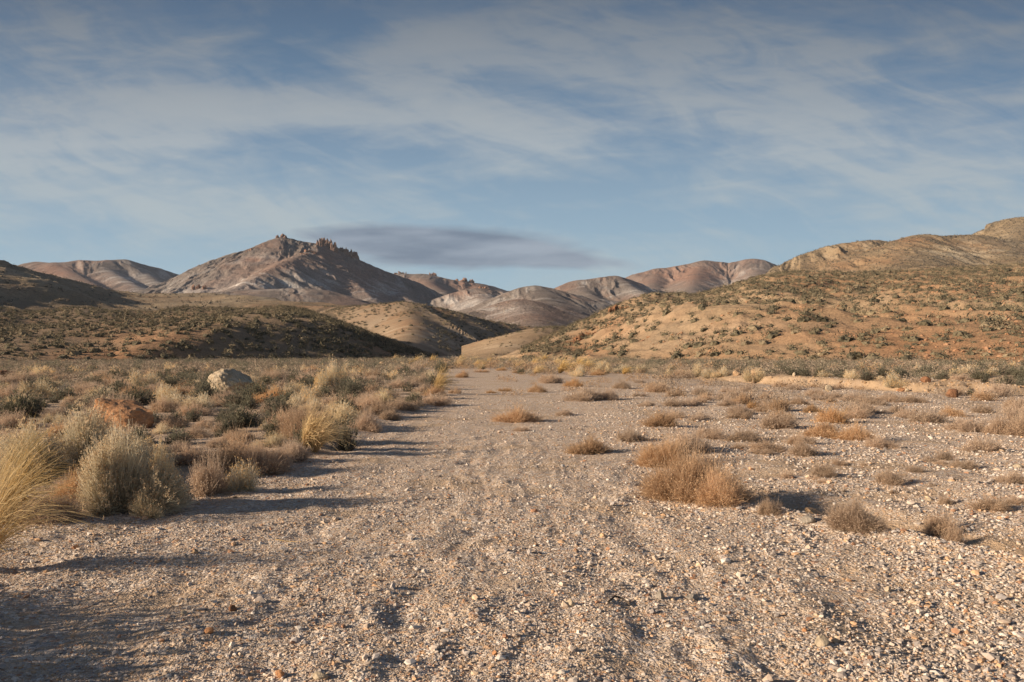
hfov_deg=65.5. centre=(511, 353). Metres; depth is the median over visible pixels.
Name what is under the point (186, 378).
sagebrush
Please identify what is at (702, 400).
dry shrub
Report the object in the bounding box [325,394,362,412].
sagebrush
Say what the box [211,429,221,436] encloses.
sagebrush
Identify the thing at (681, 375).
dry shrub
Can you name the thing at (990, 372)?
rabbitbrush
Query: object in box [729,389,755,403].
dry shrub
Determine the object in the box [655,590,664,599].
stone
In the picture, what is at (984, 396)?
dry shrub
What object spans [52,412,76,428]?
dry shrub
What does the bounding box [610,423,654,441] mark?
dry shrub
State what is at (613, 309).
rock outcrop
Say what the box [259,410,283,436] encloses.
sagebrush
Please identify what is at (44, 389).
rabbitbrush
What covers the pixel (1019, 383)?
sagebrush
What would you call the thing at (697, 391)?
dry shrub
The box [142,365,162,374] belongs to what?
dry shrub
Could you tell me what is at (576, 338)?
rock outcrop
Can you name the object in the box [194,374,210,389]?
sagebrush
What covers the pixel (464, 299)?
mountain
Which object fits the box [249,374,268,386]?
rabbitbrush
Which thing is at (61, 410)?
dry shrub
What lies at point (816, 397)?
dry shrub
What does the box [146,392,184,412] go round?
dry shrub
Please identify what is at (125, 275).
mountain
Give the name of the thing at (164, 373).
sagebrush
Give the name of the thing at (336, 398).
dry shrub
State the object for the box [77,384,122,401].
rabbitbrush
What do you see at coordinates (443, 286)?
mountain
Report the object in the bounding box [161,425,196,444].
sagebrush
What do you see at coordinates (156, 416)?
sagebrush
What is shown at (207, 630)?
stone
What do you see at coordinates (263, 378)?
sagebrush
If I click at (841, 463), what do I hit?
dry shrub
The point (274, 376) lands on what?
dry shrub
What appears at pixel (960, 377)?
dry shrub
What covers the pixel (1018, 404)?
dry shrub
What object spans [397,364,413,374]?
sagebrush
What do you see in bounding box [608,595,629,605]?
twig
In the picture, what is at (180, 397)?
rabbitbrush
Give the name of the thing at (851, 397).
dry shrub
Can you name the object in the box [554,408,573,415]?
dry shrub
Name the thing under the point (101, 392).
sagebrush
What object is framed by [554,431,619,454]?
dry shrub
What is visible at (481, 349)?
hill
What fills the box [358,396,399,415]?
dry shrub
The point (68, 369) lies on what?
sagebrush
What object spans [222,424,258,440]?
dry shrub
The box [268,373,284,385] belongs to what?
sagebrush
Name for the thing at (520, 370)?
sagebrush
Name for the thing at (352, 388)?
sagebrush
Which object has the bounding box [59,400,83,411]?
sagebrush
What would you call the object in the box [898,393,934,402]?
dry shrub
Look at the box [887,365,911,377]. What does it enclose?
sagebrush
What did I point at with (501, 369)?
dry shrub
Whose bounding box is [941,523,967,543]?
dry shrub
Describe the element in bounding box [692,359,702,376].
rabbitbrush
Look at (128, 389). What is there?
dry shrub
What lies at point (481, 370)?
dry shrub
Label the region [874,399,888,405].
dry shrub
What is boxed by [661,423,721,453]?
dry shrub
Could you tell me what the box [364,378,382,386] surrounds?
sagebrush
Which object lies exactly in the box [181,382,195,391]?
dry shrub
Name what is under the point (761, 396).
dry shrub
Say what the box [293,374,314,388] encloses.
sagebrush
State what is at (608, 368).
rabbitbrush
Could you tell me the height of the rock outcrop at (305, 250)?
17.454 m
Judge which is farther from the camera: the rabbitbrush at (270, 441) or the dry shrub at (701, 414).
the dry shrub at (701, 414)
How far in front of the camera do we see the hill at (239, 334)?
120.87 m
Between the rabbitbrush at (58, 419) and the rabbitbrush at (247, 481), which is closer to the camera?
the rabbitbrush at (247, 481)
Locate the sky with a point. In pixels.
(508, 145)
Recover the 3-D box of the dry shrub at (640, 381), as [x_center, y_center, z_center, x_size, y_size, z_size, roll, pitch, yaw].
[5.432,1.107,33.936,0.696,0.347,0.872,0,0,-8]
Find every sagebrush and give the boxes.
[0,261,1023,363]
[0,389,52,417]
[0,397,9,409]
[0,422,13,431]
[30,392,48,405]
[32,372,55,385]
[34,375,63,391]
[46,395,60,402]
[50,379,81,399]
[59,365,76,373]
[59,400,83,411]
[81,394,94,405]
[82,375,106,385]
[86,382,117,398]
[105,368,130,376]
[107,365,120,375]
[109,376,133,393]
[110,379,156,404]
[122,424,158,441]
[138,391,158,402]
[151,369,183,386]
[153,409,164,422]
[159,368,175,376]
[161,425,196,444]
[165,409,194,421]
[177,366,194,375]
[179,373,198,388]
[180,371,200,383]
[181,378,224,399]
[184,407,205,421]
[187,367,198,373]
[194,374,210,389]
[202,368,217,380]
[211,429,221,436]
[212,385,222,394]
[212,408,230,421]
[212,411,241,432]
[213,401,264,427]
[216,379,262,406]
[218,402,245,413]
[235,392,259,408]
[241,381,267,397]
[254,408,276,423]
[255,391,298,415]
[258,374,272,382]
[258,394,286,407]
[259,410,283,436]
[262,375,271,384]
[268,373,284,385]
[275,387,301,401]
[286,370,303,382]
[292,420,330,444]
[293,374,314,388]
[317,384,334,396]
[321,376,357,393]
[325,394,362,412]
[328,414,361,451]
[331,379,366,398]
[331,385,355,399]
[335,377,368,396]
[336,376,376,394]
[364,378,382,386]
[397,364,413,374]
[398,382,416,391]
[403,391,424,401]
[420,372,446,387]
[431,357,448,372]
[516,367,525,373]
[712,362,721,369]
[769,364,788,372]
[783,365,797,374]
[791,366,803,374]
[796,367,811,375]
[810,362,828,376]
[837,366,848,377]
[856,368,876,380]
[872,365,891,377]
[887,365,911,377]
[911,368,925,374]
[920,364,933,371]
[931,369,950,379]
[950,358,965,364]
[964,386,975,395]
[966,366,990,378]
[979,369,989,382]
[994,365,1005,374]
[994,372,1017,384]
[1000,366,1020,374]
[1009,365,1023,377]
[1010,374,1023,383]
[1010,377,1023,385]
[1013,371,1023,381]
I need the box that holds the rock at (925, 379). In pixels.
[920,376,930,381]
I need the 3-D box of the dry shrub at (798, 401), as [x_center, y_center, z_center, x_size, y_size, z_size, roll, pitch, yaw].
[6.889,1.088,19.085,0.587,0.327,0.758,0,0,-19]
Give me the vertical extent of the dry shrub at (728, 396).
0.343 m
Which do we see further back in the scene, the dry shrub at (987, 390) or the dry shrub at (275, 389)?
the dry shrub at (987, 390)
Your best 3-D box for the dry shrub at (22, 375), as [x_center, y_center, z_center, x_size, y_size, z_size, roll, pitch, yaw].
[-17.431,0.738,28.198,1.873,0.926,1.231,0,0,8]
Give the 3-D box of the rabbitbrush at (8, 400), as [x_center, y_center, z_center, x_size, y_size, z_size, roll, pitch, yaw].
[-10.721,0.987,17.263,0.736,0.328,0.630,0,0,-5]
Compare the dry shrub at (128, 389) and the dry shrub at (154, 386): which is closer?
the dry shrub at (128, 389)
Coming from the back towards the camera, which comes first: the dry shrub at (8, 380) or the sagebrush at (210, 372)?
the sagebrush at (210, 372)
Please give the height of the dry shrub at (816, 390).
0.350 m
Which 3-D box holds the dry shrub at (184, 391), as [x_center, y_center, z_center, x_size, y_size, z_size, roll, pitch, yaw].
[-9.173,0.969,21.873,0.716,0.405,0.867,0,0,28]
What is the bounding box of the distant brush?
[0,353,1023,496]
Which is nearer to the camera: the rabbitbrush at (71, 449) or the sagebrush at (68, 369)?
the rabbitbrush at (71, 449)
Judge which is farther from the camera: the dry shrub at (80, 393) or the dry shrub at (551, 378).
the dry shrub at (551, 378)
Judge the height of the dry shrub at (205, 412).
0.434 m
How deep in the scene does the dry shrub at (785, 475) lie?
7.73 m
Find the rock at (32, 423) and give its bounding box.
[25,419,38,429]
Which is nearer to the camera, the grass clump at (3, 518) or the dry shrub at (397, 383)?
the grass clump at (3, 518)
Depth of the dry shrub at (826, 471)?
7.66 m
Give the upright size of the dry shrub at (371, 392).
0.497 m
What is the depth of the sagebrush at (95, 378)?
27.36 m
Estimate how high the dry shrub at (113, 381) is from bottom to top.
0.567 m
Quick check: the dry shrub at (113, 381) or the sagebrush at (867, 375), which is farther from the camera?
the sagebrush at (867, 375)
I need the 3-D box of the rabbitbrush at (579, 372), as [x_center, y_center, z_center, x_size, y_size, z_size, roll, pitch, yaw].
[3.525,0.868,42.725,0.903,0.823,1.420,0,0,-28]
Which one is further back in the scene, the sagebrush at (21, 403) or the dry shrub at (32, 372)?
the dry shrub at (32, 372)
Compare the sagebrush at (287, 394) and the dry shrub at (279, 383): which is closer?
the sagebrush at (287, 394)
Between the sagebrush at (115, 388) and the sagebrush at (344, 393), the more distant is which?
the sagebrush at (115, 388)
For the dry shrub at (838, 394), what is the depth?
21.49 m
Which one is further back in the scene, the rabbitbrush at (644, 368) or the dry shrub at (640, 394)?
the rabbitbrush at (644, 368)
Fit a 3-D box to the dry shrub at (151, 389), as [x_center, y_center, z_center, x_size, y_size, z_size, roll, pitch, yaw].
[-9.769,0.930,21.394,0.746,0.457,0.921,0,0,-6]
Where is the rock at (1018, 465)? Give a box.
[1013,464,1022,467]
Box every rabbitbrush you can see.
[0,397,180,483]
[1,393,34,405]
[15,377,58,397]
[32,364,48,375]
[34,391,51,399]
[40,412,54,422]
[48,412,74,424]
[68,365,81,371]
[74,410,198,516]
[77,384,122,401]
[128,367,168,386]
[128,435,154,449]
[128,485,169,517]
[148,423,176,433]
[148,432,185,504]
[151,382,180,399]
[155,391,185,406]
[163,362,174,370]
[180,391,218,409]
[221,456,265,492]
[248,430,290,447]
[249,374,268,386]
[258,421,269,429]
[270,380,299,394]
[284,380,310,391]
[286,390,315,408]
[296,381,322,402]
[297,395,327,410]
[313,363,338,389]
[319,396,366,424]
[327,354,350,386]
[339,368,359,377]
[365,385,397,405]
[386,370,398,378]
[413,369,444,380]
[476,363,485,368]
[568,364,586,376]
[589,361,612,373]
[610,363,634,372]
[635,364,647,372]
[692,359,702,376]
[698,367,720,378]
[712,366,732,376]
[741,367,766,381]
[816,369,832,376]
[843,367,862,378]
[882,370,908,387]
[957,364,974,373]
[983,368,999,375]
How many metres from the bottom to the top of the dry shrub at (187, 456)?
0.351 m
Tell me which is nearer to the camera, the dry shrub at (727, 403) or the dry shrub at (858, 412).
the dry shrub at (858, 412)
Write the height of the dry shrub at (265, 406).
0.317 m
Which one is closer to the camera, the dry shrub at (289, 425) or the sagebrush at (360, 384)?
the dry shrub at (289, 425)
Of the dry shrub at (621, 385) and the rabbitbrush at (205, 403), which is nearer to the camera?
the rabbitbrush at (205, 403)
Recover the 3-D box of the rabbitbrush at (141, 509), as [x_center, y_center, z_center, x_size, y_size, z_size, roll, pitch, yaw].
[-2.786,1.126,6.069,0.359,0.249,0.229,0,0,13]
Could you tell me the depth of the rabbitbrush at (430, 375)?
30.96 m
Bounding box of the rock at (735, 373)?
[733,370,740,375]
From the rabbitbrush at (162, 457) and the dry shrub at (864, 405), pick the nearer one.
the rabbitbrush at (162, 457)
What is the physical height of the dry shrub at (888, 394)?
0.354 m
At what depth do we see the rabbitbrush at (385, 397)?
17.36 m
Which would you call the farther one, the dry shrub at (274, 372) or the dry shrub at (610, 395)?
the dry shrub at (274, 372)
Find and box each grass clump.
[0,405,93,531]
[0,411,122,567]
[299,397,344,449]
[305,399,361,452]
[432,362,458,389]
[454,354,471,367]
[514,359,528,368]
[530,355,543,363]
[532,366,548,372]
[556,358,584,372]
[574,355,587,365]
[584,358,600,367]
[621,363,633,373]
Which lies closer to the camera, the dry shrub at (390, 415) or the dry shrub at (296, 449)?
the dry shrub at (296, 449)
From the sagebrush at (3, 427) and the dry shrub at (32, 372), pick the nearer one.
the sagebrush at (3, 427)
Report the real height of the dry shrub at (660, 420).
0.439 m
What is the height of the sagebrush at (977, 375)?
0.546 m
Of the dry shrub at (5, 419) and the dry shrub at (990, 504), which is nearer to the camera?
the dry shrub at (990, 504)
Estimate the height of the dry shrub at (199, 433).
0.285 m
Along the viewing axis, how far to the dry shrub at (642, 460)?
8.64 m
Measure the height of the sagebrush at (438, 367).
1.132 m
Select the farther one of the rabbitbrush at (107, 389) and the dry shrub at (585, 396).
the dry shrub at (585, 396)
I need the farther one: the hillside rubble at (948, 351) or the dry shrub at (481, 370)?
the hillside rubble at (948, 351)
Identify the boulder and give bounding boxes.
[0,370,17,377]
[88,398,153,429]
[207,368,252,395]
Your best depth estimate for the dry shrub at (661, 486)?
6.62 m
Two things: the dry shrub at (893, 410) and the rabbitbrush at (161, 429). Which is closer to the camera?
the rabbitbrush at (161, 429)
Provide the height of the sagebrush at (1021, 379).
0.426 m
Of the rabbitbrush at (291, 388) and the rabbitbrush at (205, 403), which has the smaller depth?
the rabbitbrush at (205, 403)
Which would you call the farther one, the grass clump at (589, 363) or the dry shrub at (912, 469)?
the grass clump at (589, 363)
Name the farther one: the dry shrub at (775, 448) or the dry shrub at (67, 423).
the dry shrub at (67, 423)
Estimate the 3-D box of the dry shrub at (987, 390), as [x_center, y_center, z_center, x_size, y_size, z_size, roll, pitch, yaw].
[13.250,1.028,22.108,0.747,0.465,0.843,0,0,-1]
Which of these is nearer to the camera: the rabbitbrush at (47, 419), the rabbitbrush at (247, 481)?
the rabbitbrush at (247, 481)
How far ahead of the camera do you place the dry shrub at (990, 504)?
6.13 m
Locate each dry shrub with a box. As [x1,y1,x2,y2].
[0,372,18,386]
[0,378,24,396]
[0,407,31,428]
[0,427,21,447]
[2,388,42,398]
[4,380,21,391]
[5,365,36,383]
[12,483,96,528]
[23,365,38,377]
[40,405,75,417]
[40,416,69,436]
[41,460,82,500]
[44,466,72,489]
[49,370,71,380]
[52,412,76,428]
[58,390,85,404]
[59,396,86,409]
[62,370,87,377]
[69,388,141,410]
[70,379,104,392]
[73,388,89,397]
[74,375,94,387]
[87,381,106,387]
[89,364,110,375]
[100,374,119,385]
[107,374,128,387]
[112,383,153,396]
[128,424,146,432]
[140,384,157,394]
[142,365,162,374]
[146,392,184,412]
[147,380,164,391]
[151,412,190,427]
[166,437,191,451]
[167,430,217,466]
[170,385,188,394]
[172,399,215,415]
[172,425,213,437]
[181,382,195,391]
[185,444,236,497]
[189,416,215,428]
[197,427,250,474]
[202,435,236,447]
[206,387,239,402]
[208,421,237,431]
[211,427,250,442]
[211,428,269,456]
[213,396,228,405]
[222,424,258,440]
[230,383,292,402]
[234,433,303,476]
[259,370,284,380]
[259,400,273,413]
[260,367,286,376]
[260,395,316,423]
[262,396,348,439]
[271,376,292,385]
[277,431,314,460]
[288,370,316,383]
[313,385,361,407]
[347,405,385,432]
[353,389,385,409]
[358,388,387,397]
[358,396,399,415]
[362,363,381,377]
[363,382,381,391]
[364,373,383,381]
[376,403,404,419]
[377,384,398,398]
[385,376,411,387]
[387,386,422,410]
[406,371,428,385]
[408,360,424,370]
[408,374,421,386]
[409,378,431,391]
[412,396,428,405]
[420,389,455,404]
[421,383,448,396]
[446,387,462,393]
[454,369,468,377]
[471,367,487,371]
[487,402,549,422]
[495,367,507,370]
[497,387,514,390]
[511,426,529,430]
[527,378,547,391]
[535,369,564,382]
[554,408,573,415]
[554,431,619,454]
[558,383,607,401]
[561,375,584,386]
[588,364,605,374]
[597,385,623,400]
[608,377,633,388]
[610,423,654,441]
[621,425,701,468]
[623,426,757,505]
[630,390,646,396]
[630,404,684,426]
[632,378,644,382]
[634,399,658,406]
[640,378,671,392]
[661,394,684,406]
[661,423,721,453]
[664,386,687,396]
[665,368,694,377]
[668,405,688,418]
[676,451,763,507]
[681,395,704,405]
[682,408,705,420]
[689,423,729,438]
[691,384,708,394]
[691,408,713,418]
[695,396,707,402]
[698,392,715,399]
[707,383,760,399]
[717,396,735,405]
[718,385,735,391]
[718,423,772,441]
[719,390,733,401]
[721,408,756,419]
[723,399,757,414]
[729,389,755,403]
[729,442,748,449]
[737,382,753,391]
[744,398,765,408]
[745,434,787,452]
[746,446,776,454]
[750,403,768,411]
[754,392,769,403]
[754,495,784,515]
[755,401,804,428]
[757,389,769,398]
[763,391,799,410]
[766,408,797,418]
[769,379,787,386]
[777,467,795,478]
[781,433,821,456]
[783,429,819,444]
[787,382,803,389]
[788,393,811,404]
[800,414,843,438]
[801,403,820,412]
[805,388,828,396]
[808,392,827,399]
[809,401,855,423]
[809,460,843,477]
[813,478,828,483]
[815,490,895,533]
[819,379,838,389]
[823,416,879,441]
[824,390,847,397]
[824,394,837,401]
[829,458,847,465]
[834,381,846,388]
[836,390,867,400]
[840,397,873,414]
[840,401,873,415]
[841,403,872,418]
[845,395,886,404]
[855,433,904,448]
[859,400,879,412]
[871,462,910,485]
[874,392,901,401]
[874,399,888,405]
[875,410,889,413]
[883,389,900,398]
[887,486,898,493]
[888,402,903,412]
[890,401,904,409]
[891,405,918,418]
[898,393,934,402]
[899,465,924,472]
[901,398,954,422]
[919,506,969,536]
[921,451,937,462]
[923,481,937,486]
[930,449,954,460]
[931,458,947,465]
[936,492,953,504]
[937,401,968,417]
[939,407,995,431]
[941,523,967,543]
[942,380,964,395]
[945,371,975,380]
[947,455,979,469]
[957,430,1016,451]
[962,490,1017,511]
[968,388,1000,400]
[968,402,994,412]
[976,409,1013,434]
[979,387,1001,397]
[981,377,1013,396]
[989,467,1023,484]
[997,394,1023,412]
[999,395,1023,407]
[999,405,1023,419]
[999,405,1023,435]
[1004,408,1023,423]
[1004,495,1023,504]
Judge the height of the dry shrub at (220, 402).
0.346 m
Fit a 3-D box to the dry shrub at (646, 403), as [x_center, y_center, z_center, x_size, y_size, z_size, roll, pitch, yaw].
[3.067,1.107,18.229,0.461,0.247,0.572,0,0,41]
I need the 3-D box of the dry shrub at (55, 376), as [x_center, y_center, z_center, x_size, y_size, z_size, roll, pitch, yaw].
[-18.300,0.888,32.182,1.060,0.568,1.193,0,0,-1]
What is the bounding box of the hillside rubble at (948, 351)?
[571,276,1023,361]
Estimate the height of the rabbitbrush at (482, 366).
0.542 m
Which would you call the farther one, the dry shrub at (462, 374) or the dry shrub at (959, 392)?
the dry shrub at (462, 374)
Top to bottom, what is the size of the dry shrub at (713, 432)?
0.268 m
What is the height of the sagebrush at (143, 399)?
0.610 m
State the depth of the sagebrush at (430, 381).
27.03 m
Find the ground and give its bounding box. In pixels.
[0,356,1023,681]
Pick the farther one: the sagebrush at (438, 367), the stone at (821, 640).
the sagebrush at (438, 367)
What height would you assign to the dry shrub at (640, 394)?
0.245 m
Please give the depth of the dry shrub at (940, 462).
8.71 m
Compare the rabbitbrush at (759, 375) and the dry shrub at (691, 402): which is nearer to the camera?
the dry shrub at (691, 402)
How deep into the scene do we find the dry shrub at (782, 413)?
14.61 m
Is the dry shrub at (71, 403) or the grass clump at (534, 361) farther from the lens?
the grass clump at (534, 361)
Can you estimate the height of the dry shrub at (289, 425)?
0.827 m
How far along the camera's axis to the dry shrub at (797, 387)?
26.96 m
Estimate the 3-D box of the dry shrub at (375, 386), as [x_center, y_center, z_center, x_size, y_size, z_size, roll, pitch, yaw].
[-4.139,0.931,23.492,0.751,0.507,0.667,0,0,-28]
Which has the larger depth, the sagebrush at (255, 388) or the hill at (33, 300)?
the hill at (33, 300)
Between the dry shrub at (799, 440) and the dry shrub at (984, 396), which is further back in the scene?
the dry shrub at (984, 396)
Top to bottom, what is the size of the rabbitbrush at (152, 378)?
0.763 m
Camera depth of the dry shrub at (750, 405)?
17.25 m
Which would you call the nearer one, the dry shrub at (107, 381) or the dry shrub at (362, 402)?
the dry shrub at (362, 402)
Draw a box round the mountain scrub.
[0,216,1023,325]
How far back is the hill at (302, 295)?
974.15 m
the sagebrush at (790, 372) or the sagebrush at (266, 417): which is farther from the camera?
the sagebrush at (790, 372)
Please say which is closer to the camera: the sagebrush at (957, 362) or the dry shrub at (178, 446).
the dry shrub at (178, 446)
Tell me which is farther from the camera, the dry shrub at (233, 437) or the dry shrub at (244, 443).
the dry shrub at (233, 437)
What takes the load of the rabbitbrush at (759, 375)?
on the ground
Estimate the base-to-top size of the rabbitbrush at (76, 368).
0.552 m
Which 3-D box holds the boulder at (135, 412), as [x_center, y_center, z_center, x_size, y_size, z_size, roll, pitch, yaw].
[-5.992,0.955,12.195,1.097,0.543,0.640,0,0,0]
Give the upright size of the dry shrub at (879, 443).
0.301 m
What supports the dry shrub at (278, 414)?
on the ground
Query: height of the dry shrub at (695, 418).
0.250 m
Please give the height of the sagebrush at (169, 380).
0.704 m
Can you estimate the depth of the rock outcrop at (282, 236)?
1573.69 m
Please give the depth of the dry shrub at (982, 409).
16.26 m
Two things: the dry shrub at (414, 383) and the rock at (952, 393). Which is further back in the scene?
the dry shrub at (414, 383)
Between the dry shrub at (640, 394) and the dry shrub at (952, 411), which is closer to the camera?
the dry shrub at (952, 411)
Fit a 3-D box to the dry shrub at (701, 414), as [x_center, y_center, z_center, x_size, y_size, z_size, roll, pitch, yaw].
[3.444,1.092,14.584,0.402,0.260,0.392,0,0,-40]
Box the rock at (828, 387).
[825,385,832,390]
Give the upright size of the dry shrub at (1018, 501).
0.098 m
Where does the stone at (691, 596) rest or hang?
on the ground
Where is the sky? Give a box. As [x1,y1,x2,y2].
[0,0,1023,290]
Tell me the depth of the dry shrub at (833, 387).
27.08 m
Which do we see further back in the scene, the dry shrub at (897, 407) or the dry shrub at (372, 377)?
the dry shrub at (372, 377)
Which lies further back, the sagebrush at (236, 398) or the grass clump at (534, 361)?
the grass clump at (534, 361)
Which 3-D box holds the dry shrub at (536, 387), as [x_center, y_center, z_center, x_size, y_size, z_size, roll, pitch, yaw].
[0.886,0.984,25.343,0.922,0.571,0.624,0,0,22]
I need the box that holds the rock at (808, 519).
[801,515,815,522]
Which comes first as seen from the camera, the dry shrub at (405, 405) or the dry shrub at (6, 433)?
the dry shrub at (6, 433)
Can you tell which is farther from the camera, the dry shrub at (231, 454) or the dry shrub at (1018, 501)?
the dry shrub at (231, 454)
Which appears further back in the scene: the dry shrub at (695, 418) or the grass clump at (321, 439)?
the dry shrub at (695, 418)
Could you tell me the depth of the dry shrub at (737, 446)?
9.96 m
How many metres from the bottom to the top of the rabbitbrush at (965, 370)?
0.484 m
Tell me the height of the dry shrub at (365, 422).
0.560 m
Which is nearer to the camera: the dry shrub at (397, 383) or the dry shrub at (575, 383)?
the dry shrub at (397, 383)
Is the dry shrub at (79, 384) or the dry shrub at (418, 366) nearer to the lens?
the dry shrub at (79, 384)
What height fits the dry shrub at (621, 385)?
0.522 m
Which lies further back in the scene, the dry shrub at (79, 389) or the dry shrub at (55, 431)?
the dry shrub at (79, 389)
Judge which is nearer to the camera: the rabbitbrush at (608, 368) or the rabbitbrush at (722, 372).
the rabbitbrush at (722, 372)
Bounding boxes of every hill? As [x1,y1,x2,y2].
[0,260,460,355]
[0,306,422,361]
[213,288,378,305]
[244,302,532,355]
[461,327,560,357]
[463,299,588,326]
[493,263,1023,362]
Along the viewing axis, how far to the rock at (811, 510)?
6.37 m
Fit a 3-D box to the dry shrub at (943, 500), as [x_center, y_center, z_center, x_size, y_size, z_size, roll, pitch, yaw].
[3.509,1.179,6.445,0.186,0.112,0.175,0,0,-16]
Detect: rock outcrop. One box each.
[191,284,206,289]
[275,234,286,238]
[300,249,316,254]
[316,238,337,252]
[337,247,359,259]
[456,278,474,282]
[565,331,595,342]
[608,305,628,311]
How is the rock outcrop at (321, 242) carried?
on the mountain at (278, 263)
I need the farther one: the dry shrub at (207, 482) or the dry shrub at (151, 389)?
the dry shrub at (151, 389)
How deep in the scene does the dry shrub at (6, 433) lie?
9.40 m
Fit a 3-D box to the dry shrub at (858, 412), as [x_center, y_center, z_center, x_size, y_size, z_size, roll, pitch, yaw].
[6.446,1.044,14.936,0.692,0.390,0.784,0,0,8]
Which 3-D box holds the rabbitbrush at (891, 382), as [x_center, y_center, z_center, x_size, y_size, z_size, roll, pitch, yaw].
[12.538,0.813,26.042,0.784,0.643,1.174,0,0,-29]
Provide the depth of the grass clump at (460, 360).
67.74 m
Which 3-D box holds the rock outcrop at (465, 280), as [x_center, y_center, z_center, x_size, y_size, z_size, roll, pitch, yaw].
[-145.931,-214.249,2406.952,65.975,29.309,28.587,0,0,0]
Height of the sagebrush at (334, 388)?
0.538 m
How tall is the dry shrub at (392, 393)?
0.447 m
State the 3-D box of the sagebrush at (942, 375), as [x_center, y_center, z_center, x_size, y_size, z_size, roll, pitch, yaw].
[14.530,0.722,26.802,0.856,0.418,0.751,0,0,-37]
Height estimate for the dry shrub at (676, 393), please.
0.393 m
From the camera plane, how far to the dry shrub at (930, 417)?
13.77 m
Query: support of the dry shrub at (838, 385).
on the ground
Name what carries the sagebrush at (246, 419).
on the ground
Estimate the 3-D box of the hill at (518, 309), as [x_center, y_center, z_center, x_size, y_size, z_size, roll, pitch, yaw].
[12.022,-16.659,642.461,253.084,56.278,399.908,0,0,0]
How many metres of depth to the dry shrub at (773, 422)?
12.76 m
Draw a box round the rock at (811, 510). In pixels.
[805,507,819,513]
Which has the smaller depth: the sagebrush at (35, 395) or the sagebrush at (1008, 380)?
the sagebrush at (35, 395)
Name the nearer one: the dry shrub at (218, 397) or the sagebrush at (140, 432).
the sagebrush at (140, 432)
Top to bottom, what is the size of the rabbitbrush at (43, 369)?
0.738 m
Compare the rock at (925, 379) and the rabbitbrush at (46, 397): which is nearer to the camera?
the rabbitbrush at (46, 397)
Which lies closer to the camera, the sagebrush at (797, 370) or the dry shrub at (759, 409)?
the dry shrub at (759, 409)
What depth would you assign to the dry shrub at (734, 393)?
20.94 m
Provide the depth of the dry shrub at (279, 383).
27.20 m
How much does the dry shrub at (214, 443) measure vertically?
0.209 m
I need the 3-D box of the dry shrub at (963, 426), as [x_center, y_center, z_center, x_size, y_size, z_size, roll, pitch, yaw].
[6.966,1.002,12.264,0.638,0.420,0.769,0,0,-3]
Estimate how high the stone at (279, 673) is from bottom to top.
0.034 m
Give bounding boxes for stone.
[204,627,213,633]
[228,605,236,610]
[275,669,284,677]
[312,671,326,679]
[566,599,574,606]
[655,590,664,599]
[685,593,698,599]
[815,635,828,646]
[884,586,890,591]
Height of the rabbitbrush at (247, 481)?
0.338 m
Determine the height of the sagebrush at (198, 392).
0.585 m
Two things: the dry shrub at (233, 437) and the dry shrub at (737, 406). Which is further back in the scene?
the dry shrub at (737, 406)
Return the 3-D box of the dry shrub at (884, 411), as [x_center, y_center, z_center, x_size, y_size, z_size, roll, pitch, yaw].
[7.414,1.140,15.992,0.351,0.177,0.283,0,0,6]
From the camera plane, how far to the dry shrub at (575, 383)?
29.69 m
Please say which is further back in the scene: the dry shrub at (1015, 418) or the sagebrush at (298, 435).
the dry shrub at (1015, 418)
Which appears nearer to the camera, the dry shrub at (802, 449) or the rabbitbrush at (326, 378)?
the dry shrub at (802, 449)
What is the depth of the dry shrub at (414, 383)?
26.68 m
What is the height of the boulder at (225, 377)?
0.934 m
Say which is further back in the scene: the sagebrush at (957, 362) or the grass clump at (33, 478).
the sagebrush at (957, 362)
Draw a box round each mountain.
[19,259,178,291]
[135,237,443,303]
[396,273,508,294]
[424,288,503,310]
[457,285,621,315]
[554,276,669,301]
[626,259,775,293]
[766,217,1023,273]
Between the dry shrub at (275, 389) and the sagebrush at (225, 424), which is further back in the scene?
the dry shrub at (275, 389)
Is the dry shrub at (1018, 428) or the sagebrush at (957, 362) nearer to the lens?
the dry shrub at (1018, 428)
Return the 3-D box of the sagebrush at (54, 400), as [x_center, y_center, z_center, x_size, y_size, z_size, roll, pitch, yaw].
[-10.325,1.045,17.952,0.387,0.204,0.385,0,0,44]
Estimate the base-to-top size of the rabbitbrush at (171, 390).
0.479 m
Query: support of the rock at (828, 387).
on the ground
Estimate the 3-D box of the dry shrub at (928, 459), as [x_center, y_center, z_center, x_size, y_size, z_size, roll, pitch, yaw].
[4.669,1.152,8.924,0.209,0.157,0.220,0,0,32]
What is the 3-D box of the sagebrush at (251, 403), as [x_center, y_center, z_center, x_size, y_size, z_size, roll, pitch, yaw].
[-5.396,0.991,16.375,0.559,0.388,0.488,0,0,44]
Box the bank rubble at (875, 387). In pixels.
[614,372,1023,395]
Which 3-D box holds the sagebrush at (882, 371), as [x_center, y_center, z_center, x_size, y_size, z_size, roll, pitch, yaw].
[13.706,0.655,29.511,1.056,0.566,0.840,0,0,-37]
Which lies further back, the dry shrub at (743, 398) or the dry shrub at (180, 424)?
the dry shrub at (743, 398)
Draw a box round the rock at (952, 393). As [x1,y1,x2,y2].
[946,389,957,397]
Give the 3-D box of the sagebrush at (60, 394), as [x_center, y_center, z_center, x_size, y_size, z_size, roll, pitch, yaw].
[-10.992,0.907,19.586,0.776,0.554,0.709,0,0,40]
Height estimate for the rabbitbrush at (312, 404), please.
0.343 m
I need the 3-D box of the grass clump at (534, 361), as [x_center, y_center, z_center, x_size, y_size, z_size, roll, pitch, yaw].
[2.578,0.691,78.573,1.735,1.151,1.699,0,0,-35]
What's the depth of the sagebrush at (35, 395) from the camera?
16.86 m
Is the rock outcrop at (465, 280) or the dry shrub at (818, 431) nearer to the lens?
the dry shrub at (818, 431)

